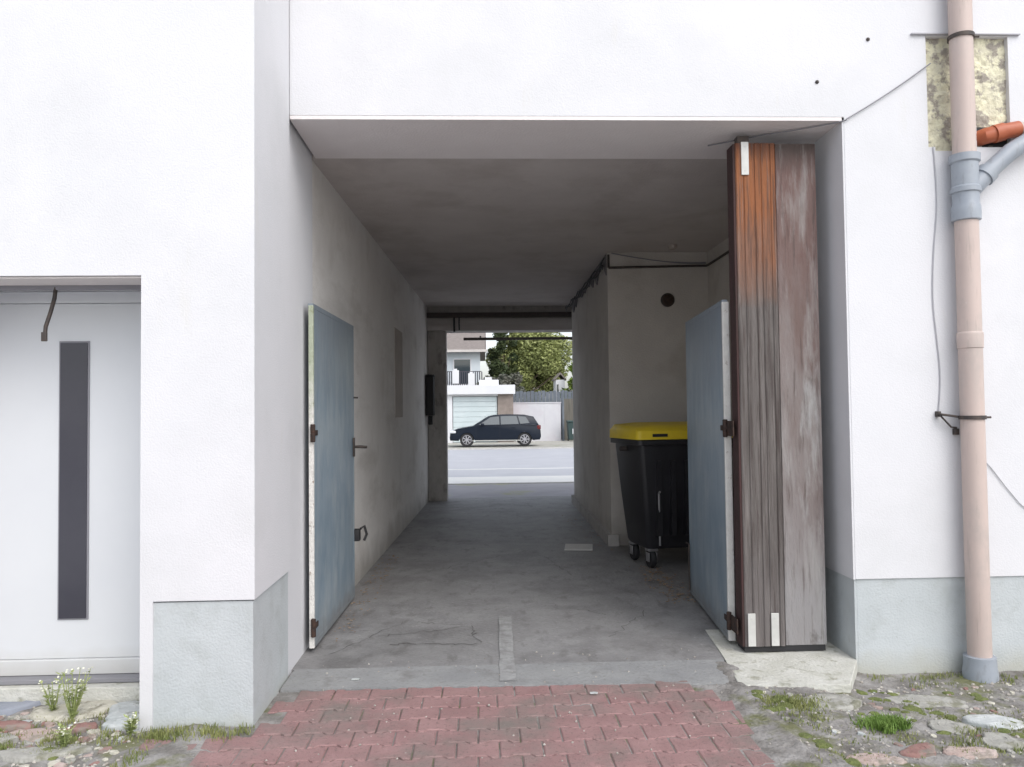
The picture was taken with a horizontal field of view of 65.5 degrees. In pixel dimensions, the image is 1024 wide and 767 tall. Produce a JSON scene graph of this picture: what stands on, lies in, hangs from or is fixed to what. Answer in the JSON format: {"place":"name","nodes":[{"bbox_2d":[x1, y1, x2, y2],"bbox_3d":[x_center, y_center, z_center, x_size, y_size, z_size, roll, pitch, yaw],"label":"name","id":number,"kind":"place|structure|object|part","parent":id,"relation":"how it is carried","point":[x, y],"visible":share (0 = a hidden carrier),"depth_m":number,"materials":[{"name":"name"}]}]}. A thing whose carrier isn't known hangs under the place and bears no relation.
{"place":"outdoors","nodes":[
{"label":"outdoors","id":0,"kind":"place"},
{"bbox_2d":[138,680,774,766],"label":"brick paving","id":1,"kind":"structure","parent":0,"point":[470,750],"depth_m":3.97,"materials":[{"name":"red brick"}]},
{"bbox_2d":[280,659,728,691],"bbox_3d":[0.007,1.858,4.772,2.700,0.203,0.455,-1,-2,-2],"label":"threshold apron","id":2,"kind":"object","parent":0,"point":[700,672],"visible":0.35,"depth_m":4.79,"materials":[{"name":"concrete"}]},
{"bbox_2d":[448,448,573,476],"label":"road","id":3,"kind":"structure","parent":0,"point":[498,462],"depth_m":25.02,"materials":[{"name":"grey asphalt"}]},
{"bbox_2d":[448,468,544,469],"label":"lane marking","id":4,"kind":"object","parent":3,"relation":"on","point":[506,468],"visible":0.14,"depth_m":22.28,"materials":[{"name":"white paint"}]},
{"bbox_2d":[448,483,573,497],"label":"pavement","id":5,"kind":"structure","parent":0,"point":[508,490],"depth_m":15.90,"materials":[{"name":"concrete"}]},
{"bbox_2d":[448,440,573,448],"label":"pavement","id":6,"kind":"structure","parent":0,"point":[561,443],"depth_m":36.91,"materials":[{"name":"grey concrete"}]},
{"bbox_2d":[447,333,486,384],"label":"house","id":7,"kind":"structure","parent":6,"relation":"on","point":[465,357],"depth_m":51.96,"materials":[{"name":"paint"}]},
{"bbox_2d":[453,358,470,384],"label":"window","id":8,"kind":"structure","parent":7,"relation":"in","point":[461,364],"depth_m":51.89,"materials":[{"name":"paint"}]},
{"bbox_2d":[468,372,474,384],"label":"white board","id":9,"kind":"object","parent":7,"relation":"attached to","point":[471,378],"visible":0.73,"depth_m":50.48,"materials":[{"name":"paint"}]},
{"bbox_2d":[447,385,514,442],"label":"garage","id":10,"kind":"structure","parent":6,"relation":"on","point":[469,405],"depth_m":40.02,"materials":[{"name":"paint"}]},
{"bbox_2d":[452,369,458,383],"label":"parapet block","id":11,"kind":"object","parent":10,"relation":"on","point":[455,376],"visible":1,"depth_m":50.44,"materials":[{"name":"paint"}]},
{"bbox_2d":[453,396,497,441],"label":"garage door","id":12,"kind":"structure","parent":10,"relation":"in","point":[467,411],"depth_m":40.05,"materials":[{"name":"paint"}]},
{"bbox_2d":[479,377,498,384],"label":"roof box","id":13,"kind":"object","parent":10,"relation":"on","point":[488,381],"visible":0.76,"depth_m":40.62,"materials":[{"name":"paint"}]},
{"bbox_2d":[450,414,540,446],"bbox_3d":[-0.760,2.092,35.798,4.030,1.410,2.040,-1,-2,-2],"label":"parked car","id":14,"kind":"object","parent":6,"relation":"on","point":[522,430],"visible":1,"depth_m":34.99,"materials":[{"name":"black paint"}]},
{"bbox_3d":[-1.012,1.636,35.089,0.920,0.370,0.135,-1,-2,-2],"label":"window","id":15,"kind":"part","parent":14,"relation":"part of","materials":[{"name":"grey glass"}]},
{"bbox_3d":[-0.103,1.619,35.128,0.800,0.365,0.134,-1,-2,-2],"label":"window","id":16,"kind":"part","parent":14,"relation":"part of","materials":[{"name":"grey glass"}]},
{"bbox_3d":[0.517,1.606,35.155,0.500,0.340,0.127,-1,-2,-2],"label":"window","id":17,"kind":"part","parent":14,"relation":"part of","materials":[{"name":"grey glass"}]},
{"bbox_2d":[475,372,525,400],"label":"shrub","id":18,"kind":"object","parent":6,"relation":"on","point":[504,379],"visible":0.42,"depth_m":46.84,"materials":[{"name":"green plant"}]},
{"bbox_2d":[486,333,519,377],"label":"dark conifer","id":19,"kind":"object","parent":6,"relation":"on","point":[497,367],"visible":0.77,"depth_m":53.62,"materials":[{"name":"green plant"}]},
{"bbox_2d":[484,332,571,401],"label":"leafy tree","id":20,"kind":"object","parent":6,"relation":"on","point":[540,366],"visible":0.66,"depth_m":54.54,"materials":[{"name":"green plant"}]},
{"bbox_2d":[513,402,560,440],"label":"boundary wall","id":21,"kind":"structure","parent":6,"relation":"on","point":[546,416],"depth_m":41.06,"materials":[{"name":"white paint"}]},
{"bbox_2d":[513,390,572,439],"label":"slatted screen","id":22,"kind":"object","parent":6,"relation":"on","point":[522,396],"visible":0.23,"depth_m":42.59,"materials":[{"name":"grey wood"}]},
{"bbox_2d":[552,372,565,401],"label":"house","id":23,"kind":"structure","parent":6,"relation":"on","point":[558,385],"depth_m":50.99,"materials":[{"name":"paint"}]},
{"bbox_2d":[562,390,564,440],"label":"gate post","id":24,"kind":"object","parent":6,"relation":"on","point":[563,439],"visible":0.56,"depth_m":41.06,"materials":[{"name":"grey metal"}]},
{"bbox_2d":[561,363,572,398],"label":"leafy tree","id":25,"kind":"object","parent":6,"relation":"on","point":[570,385],"visible":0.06,"depth_m":49.81,"materials":[{"name":"green plant"}]},
{"bbox_2d":[564,399,572,439],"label":"board fence","id":26,"kind":"object","parent":6,"relation":"on","point":[568,409],"depth_m":41.72,"materials":[{"name":"grey wood"}]},
{"bbox_2d":[566,420,572,440],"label":"wheeled bin","id":27,"kind":"object","parent":6,"relation":"on","point":[570,429],"visible":0.54,"depth_m":40.20,"materials":[{"name":"green plastic"}]},
{"bbox_2d":[0,648,1023,766],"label":"yard ground","id":28,"kind":"structure","parent":0,"point":[786,748],"depth_m":4.00,"materials":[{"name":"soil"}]},
{"bbox_2d":[0,733,18,745],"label":"flat stone","id":29,"kind":"object","parent":28,"relation":"on","point":[14,738],"visible":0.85,"depth_m":3.94,"materials":[{"name":"grey stone"}]},
{"bbox_2d":[0,720,33,731],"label":"brick fragment","id":30,"kind":"object","parent":28,"relation":"on","point":[11,725],"visible":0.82,"depth_m":4.08,"materials":[{"name":"red brick"}]},
{"bbox_2d":[0,700,40,715],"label":"flat stone","id":31,"kind":"object","parent":28,"relation":"on","point":[8,708],"visible":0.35,"depth_m":4.36,"materials":[{"name":"grey stone"}]},
{"bbox_2d":[13,728,59,741],"bbox_3d":[-2.417,1.797,4.009,0.314,0.071,0.160,-3,-2,-2],"label":"flat stone","id":32,"kind":"object","parent":28,"relation":"on","point":[34,736],"visible":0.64,"depth_m":4.00,"materials":[{"name":"stone"}]},
{"bbox_2d":[0,744,93,763],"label":"flat stone","id":33,"kind":"object","parent":28,"relation":"on","point":[19,755],"visible":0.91,"depth_m":3.76,"materials":[{"name":"beige stone"}]},
{"bbox_2d":[38,677,62,710],"bbox_3d":[-2.488,1.694,4.304,0.127,0.180,0.114,1,-2,-39],"label":"flowering weed","id":34,"kind":"object","parent":28,"relation":"on","point":[52,706],"visible":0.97,"depth_m":4.30,"materials":[{"name":"green plant"}]},
{"bbox_2d":[53,722,75,748],"bbox_3d":[-2.163,1.708,3.844,0.104,0.121,0.104,-1,-2,-2],"label":"flowering weed","id":35,"kind":"object","parent":28,"relation":"on","point":[63,736],"visible":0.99,"depth_m":3.84,"materials":[{"name":"green plant"}]},
{"bbox_2d":[28,700,116,722],"bbox_3d":[-2.386,1.796,4.310,0.472,0.079,0.273,-3,-2,-2],"label":"flat stone","id":36,"kind":"object","parent":28,"relation":"on","point":[88,709],"visible":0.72,"depth_m":4.27,"materials":[{"name":"beige stone"}]},
{"bbox_2d":[56,667,92,721],"bbox_3d":[-2.304,1.634,4.178,0.152,0.287,0.140,-1,-2,-2],"label":"flowering weed","id":37,"kind":"object","parent":28,"relation":"on","point":[73,713],"visible":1,"depth_m":4.18,"materials":[{"name":"green plant"}]},
{"bbox_2d":[69,722,97,734],"bbox_3d":[-2.198,1.788,4.083,0.129,0.083,0.094,1,-2,-33],"label":"brick fragment","id":38,"kind":"object","parent":28,"relation":"on","point":[78,727],"visible":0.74,"depth_m":4.06,"materials":[{"name":"brick"}]},
{"bbox_2d":[101,717,138,730],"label":"flat stone","id":39,"kind":"object","parent":28,"relation":"on","point":[116,723],"visible":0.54,"depth_m":4.08,"materials":[{"name":"grey stone"}]},
{"bbox_2d":[105,700,138,720],"bbox_3d":[-2.049,1.789,4.295,0.243,0.087,0.304,0,-2,-21],"label":"flat stone","id":40,"kind":"object","parent":28,"relation":"on","point":[120,709],"visible":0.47,"depth_m":4.27,"materials":[{"name":"grey stone"}]},
{"bbox_2d":[123,712,138,736],"bbox_3d":[-1.905,1.702,3.976,0.091,0.125,0.079,-1,-2,-2],"label":"flowering weed","id":41,"kind":"object","parent":28,"relation":"on","point":[131,722],"visible":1,"depth_m":3.97,"materials":[{"name":"green plant"}]},
{"bbox_2d":[0,683,1015,766],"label":"rubble","id":42,"kind":"object","parent":28,"relation":"on","point":[70,759],"visible":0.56,"depth_m":3.97,"materials":[{"name":"grey stone"}]},
{"bbox_2d":[42,689,1023,766],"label":"moss","id":43,"kind":"object","parent":28,"relation":"on","point":[854,761],"visible":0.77,"depth_m":4.25,"materials":[{"name":"green plant"}]},
{"bbox_2d":[705,629,856,692],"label":"concrete slab","id":44,"kind":"structure","parent":28,"relation":"on","point":[831,668],"depth_m":4.88,"materials":[{"name":"beige concrete"}]},
{"bbox_2d":[755,692,828,710],"bbox_3d":[1.508,1.715,4.300,0.374,0.036,0.232,-2,-2,26],"label":"grass tuft","id":45,"kind":"object","parent":28,"relation":"on","point":[795,702],"visible":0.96,"depth_m":4.29,"materials":[{"name":"green plant"}]},
{"bbox_2d":[799,692,861,710],"bbox_3d":[1.702,1.761,4.339,0.414,0.068,0.236,0,-2,-23],"label":"flat stone","id":46,"kind":"object","parent":28,"relation":"on","point":[838,702],"visible":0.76,"depth_m":4.33,"materials":[{"name":"grey stone"}]},
{"bbox_2d":[846,753,907,765],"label":"flat stone","id":47,"kind":"object","parent":28,"relation":"on","point":[878,761],"visible":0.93,"depth_m":3.61,"materials":[{"name":"beige stone"}]},
{"bbox_2d":[849,710,915,733],"bbox_3d":[1.883,1.716,4.040,0.331,0.054,0.251,-1,-2,-2],"label":"grass tuft","id":48,"kind":"object","parent":28,"relation":"on","point":[884,724],"visible":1,"depth_m":4.02,"materials":[{"name":"green plant"}]},
{"bbox_2d":[898,742,935,757],"bbox_3d":[1.901,1.739,3.723,0.230,0.068,0.111,1,-3,-25],"label":"flat stone","id":49,"kind":"object","parent":28,"relation":"on","point":[922,749],"visible":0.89,"depth_m":3.70,"materials":[{"name":"stone"}]},
{"bbox_2d":[885,693,968,707],"bbox_3d":[2.326,1.827,4.519,0.496,0.070,0.218,1,-2,9],"label":"flat stone","id":50,"kind":"object","parent":28,"relation":"on","point":[926,701],"visible":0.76,"depth_m":4.50,"materials":[{"name":"grey stone"}]},
{"bbox_2d":[927,719,975,733],"bbox_3d":[2.246,1.780,4.081,0.217,0.067,0.160,-1,0,-2],"label":"flat stone","id":51,"kind":"object","parent":28,"relation":"on","point":[943,724],"visible":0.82,"depth_m":4.07,"materials":[{"name":"grey stone"}]},
{"bbox_2d":[943,746,997,759],"bbox_3d":[2.145,1.752,3.727,0.263,0.068,0.124,0,0,-2],"label":"flat stone","id":52,"kind":"object","parent":28,"relation":"on","point":[972,754],"visible":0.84,"depth_m":3.72,"materials":[{"name":"beige stone"}]},
{"bbox_2d":[962,714,1023,729],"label":"flat stone","id":53,"kind":"object","parent":28,"relation":"on","point":[976,720],"visible":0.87,"depth_m":4.13,"materials":[{"name":"grey stone"}]},
{"bbox_2d":[979,732,1023,750],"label":"flat stone","id":54,"kind":"object","parent":28,"relation":"on","point":[1003,741],"visible":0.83,"depth_m":3.87,"materials":[{"name":"grey stone"}]},
{"bbox_2d":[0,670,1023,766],"bbox_3d":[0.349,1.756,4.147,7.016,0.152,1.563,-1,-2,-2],"label":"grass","id":55,"kind":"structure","parent":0,"point":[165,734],"depth_m":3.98,"materials":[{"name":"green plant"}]},
{"bbox_2d":[292,496,735,671],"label":"passage floor","id":56,"kind":"structure","parent":0,"point":[464,574],"depth_m":6.75,"materials":[{"name":"concrete"}]},
{"bbox_2d":[498,617,515,680],"bbox_3d":[-0.039,1.774,5.411,0.103,0.001,1.452,-1,-2,-1],"label":"concrete strip","id":57,"kind":"object","parent":56,"relation":"on","point":[507,663],"visible":1,"depth_m":5.27,"materials":[{"name":"grey concrete"}]},
{"bbox_2d":[336,515,695,640],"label":"dry leaves","id":58,"kind":"object","parent":56,"relation":"on","point":[586,542],"visible":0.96,"depth_m":7.25,"materials":[{"name":"brown plant"}]},
{"bbox_2d":[564,544,592,550],"bbox_3d":[0.771,1.890,9.200,0.320,0.010,0.400,-1,-2,6],"label":"drain cover","id":59,"kind":"object","parent":56,"relation":"on","point":[582,547],"visible":1,"depth_m":9.15,"materials":[{"name":"grey metal"}]},
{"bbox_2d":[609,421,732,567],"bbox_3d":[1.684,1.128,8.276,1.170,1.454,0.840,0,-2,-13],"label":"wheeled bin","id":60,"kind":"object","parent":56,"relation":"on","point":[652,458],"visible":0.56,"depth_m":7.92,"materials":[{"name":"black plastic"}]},
{"bbox_2d":[480,332,572,401],"label":"sky","id":61,"kind":"structure","parent":0,"point":[484,368],"materials":[{"name":"white"}]},
{"label":"ground","id":62,"kind":"structure","parent":0,"visible":0},
{"bbox_2d":[448,475,573,482],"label":"gutter","id":63,"kind":"object","parent":62,"relation":"on","point":[510,479],"visible":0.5,"depth_m":18.69,"materials":[{"name":"grey concrete"}]},
{"bbox_2d":[448,447,573,449],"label":"kerb","id":64,"kind":"structure","parent":62,"relation":"on","point":[508,448],"depth_m":33.56,"materials":[{"name":"grey concrete"}]},
{"bbox_2d":[448,482,573,484],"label":"kerb","id":65,"kind":"structure","parent":62,"relation":"on","point":[506,483],"depth_m":17.34,"materials":[{"name":"grey concrete"}]},
{"bbox_2d":[0,0,1023,731],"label":"white building","id":66,"kind":"structure","parent":62,"relation":"on","point":[204,204],"depth_m":5.04,"materials":[{"name":"paint"}]},
{"bbox_2d":[0,291,140,684],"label":"door","id":67,"kind":"structure","parent":66,"relation":"in","point":[70,402],"depth_m":4.62,"materials":[{"name":"white plastic"}]},
{"bbox_2d":[308,303,367,648],"bbox_3d":[-1.303,0.634,6.074,0.144,2.305,1.563,-1,-2,-1],"label":"gate leaf","id":68,"kind":"object","parent":66,"relation":"attached to","point":[334,534],"visible":1,"depth_m":5.86,"materials":[{"name":"blue paint"}]},
{"bbox_2d":[425,374,434,424],"bbox_3d":[-1.419,0.284,13.863,0.150,0.865,0.420,-1,-2,-2],"label":"letter box","id":69,"kind":"object","parent":66,"relation":"attached to","point":[430,392],"visible":1,"depth_m":13.69,"materials":[{"name":"black metal"}]},
{"bbox_2d":[453,318,459,331],"bbox_3d":[-0.988,-1.085,14.171,0.119,0.332,0.044,-1,-2,-2],"label":"hanging cable","id":70,"kind":"object","parent":66,"relation":"hanging from","point":[454,324],"visible":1,"depth_m":14.15,"materials":[{"name":"black rubber"}]},
{"bbox_2d":[463,336,571,339],"bbox_3d":[0.198,-0.847,14.791,2.200,0.060,0.230,-1,-2,-2],"label":"awning rail","id":71,"kind":"object","parent":66,"relation":"attached to","point":[524,338],"visible":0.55,"depth_m":14.85,"materials":[{"name":"metal"}]},
{"bbox_2d":[565,258,603,311],"bbox_3d":[1.011,-1.363,11.602,0.051,0.144,4.204,-1,-2,-2],"label":"cable bundle","id":72,"kind":"object","parent":66,"relation":"attached to","point":[589,280],"visible":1,"depth_m":11.09,"materials":[{"name":"black rubber"}]},
{"bbox_2d":[611,253,705,263],"bbox_3d":[1.730,-1.475,9.386,1.121,0.140,0.025,-1,-2,-2],"label":"sagging cable","id":73,"kind":"object","parent":66,"relation":"hanging from","point":[664,261],"visible":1,"depth_m":9.38,"materials":[{"name":"grey plastic"}]},
{"bbox_2d":[607,250,728,268],"bbox_3d":[1.793,-1.500,7.739,1.203,0.169,3.414,-1,-2,-2],"label":"conduit pipe","id":74,"kind":"object","parent":66,"relation":"attached to","point":[658,266],"visible":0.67,"depth_m":9.40,"materials":[{"name":"metal"}]},
{"bbox_2d":[661,293,674,306],"bbox_3d":[1.845,-0.990,9.396,0.164,0.164,0.085,-1,-2,-2],"label":"vent hole","id":75,"kind":"object","parent":66,"relation":"attached to","point":[667,299],"visible":1,"depth_m":9.38,"materials":[{"name":"metal"}]},
{"bbox_2d":[668,244,676,249],"bbox_3d":[1.823,-1.548,9.037,0.100,0.051,0.098,-1,-2,-2],"label":"junction box","id":76,"kind":"object","parent":66,"relation":"attached to","point":[672,246],"visible":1,"depth_m":9.00,"materials":[{"name":"grey plastic"}]},
{"bbox_2d":[726,136,826,651],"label":"folded wooden gate","id":77,"kind":"structure","parent":66,"relation":"attached to","point":[774,428],"depth_m":5.22,"materials":[{"name":"brown wood"}]},
{"bbox_2d":[685,300,735,640],"bbox_3d":[1.475,0.603,6.082,0.088,2.305,1.456,-1,-2,2],"label":"gate leaf","id":78,"kind":"object","parent":77,"relation":"attached to","point":[711,560],"visible":1,"depth_m":5.86,"materials":[{"name":"blue paint"}]},
{"bbox_2d":[708,119,846,145],"bbox_3d":[1.745,-1.669,5.303,0.897,0.020,0.037,-2,-2,30],"label":"soffit cable","id":79,"kind":"object","parent":66,"relation":"attached to","point":[783,132],"visible":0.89,"depth_m":5.26,"materials":[{"name":"grey plastic"}]},
{"bbox_2d":[846,63,930,119],"bbox_3d":[2.418,-1.877,5.111,0.564,0.372,0.009,-1,-2,-2],"label":"slanting cable","id":80,"kind":"object","parent":66,"relation":"attached to","point":[888,92],"visible":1,"depth_m":5.11,"materials":[{"name":"grey plastic"}]},
{"bbox_2d":[932,146,940,410],"bbox_3d":[2.709,-0.663,5.089,0.050,1.720,0.007,-1,-2,-2],"label":"dangling wire","id":81,"kind":"object","parent":66,"relation":"attached to","point":[933,281],"visible":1,"depth_m":5.09,"materials":[{"name":"grey"}]},
{"bbox_2d":[935,411,958,434],"bbox_3d":[2.763,0.250,5.030,0.140,0.150,0.079,-1,-2,-2],"label":"iron bracket","id":82,"kind":"object","parent":66,"relation":"attached to","point":[955,430],"visible":1,"depth_m":5.03,"materials":[{"name":"grey metal"}]},
{"bbox_2d":[947,0,1023,682],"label":"downpipe","id":83,"kind":"object","parent":66,"relation":"attached to","point":[972,179],"visible":0.98,"depth_m":4.95,"materials":[{"name":"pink plastic"}]},
{"bbox_2d":[987,463,1023,506],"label":"wall wire","id":84,"kind":"object","parent":66,"relation":"attached to","point":[1004,484],"depth_m":5.06,"materials":[{"name":"grey"}]}
]}

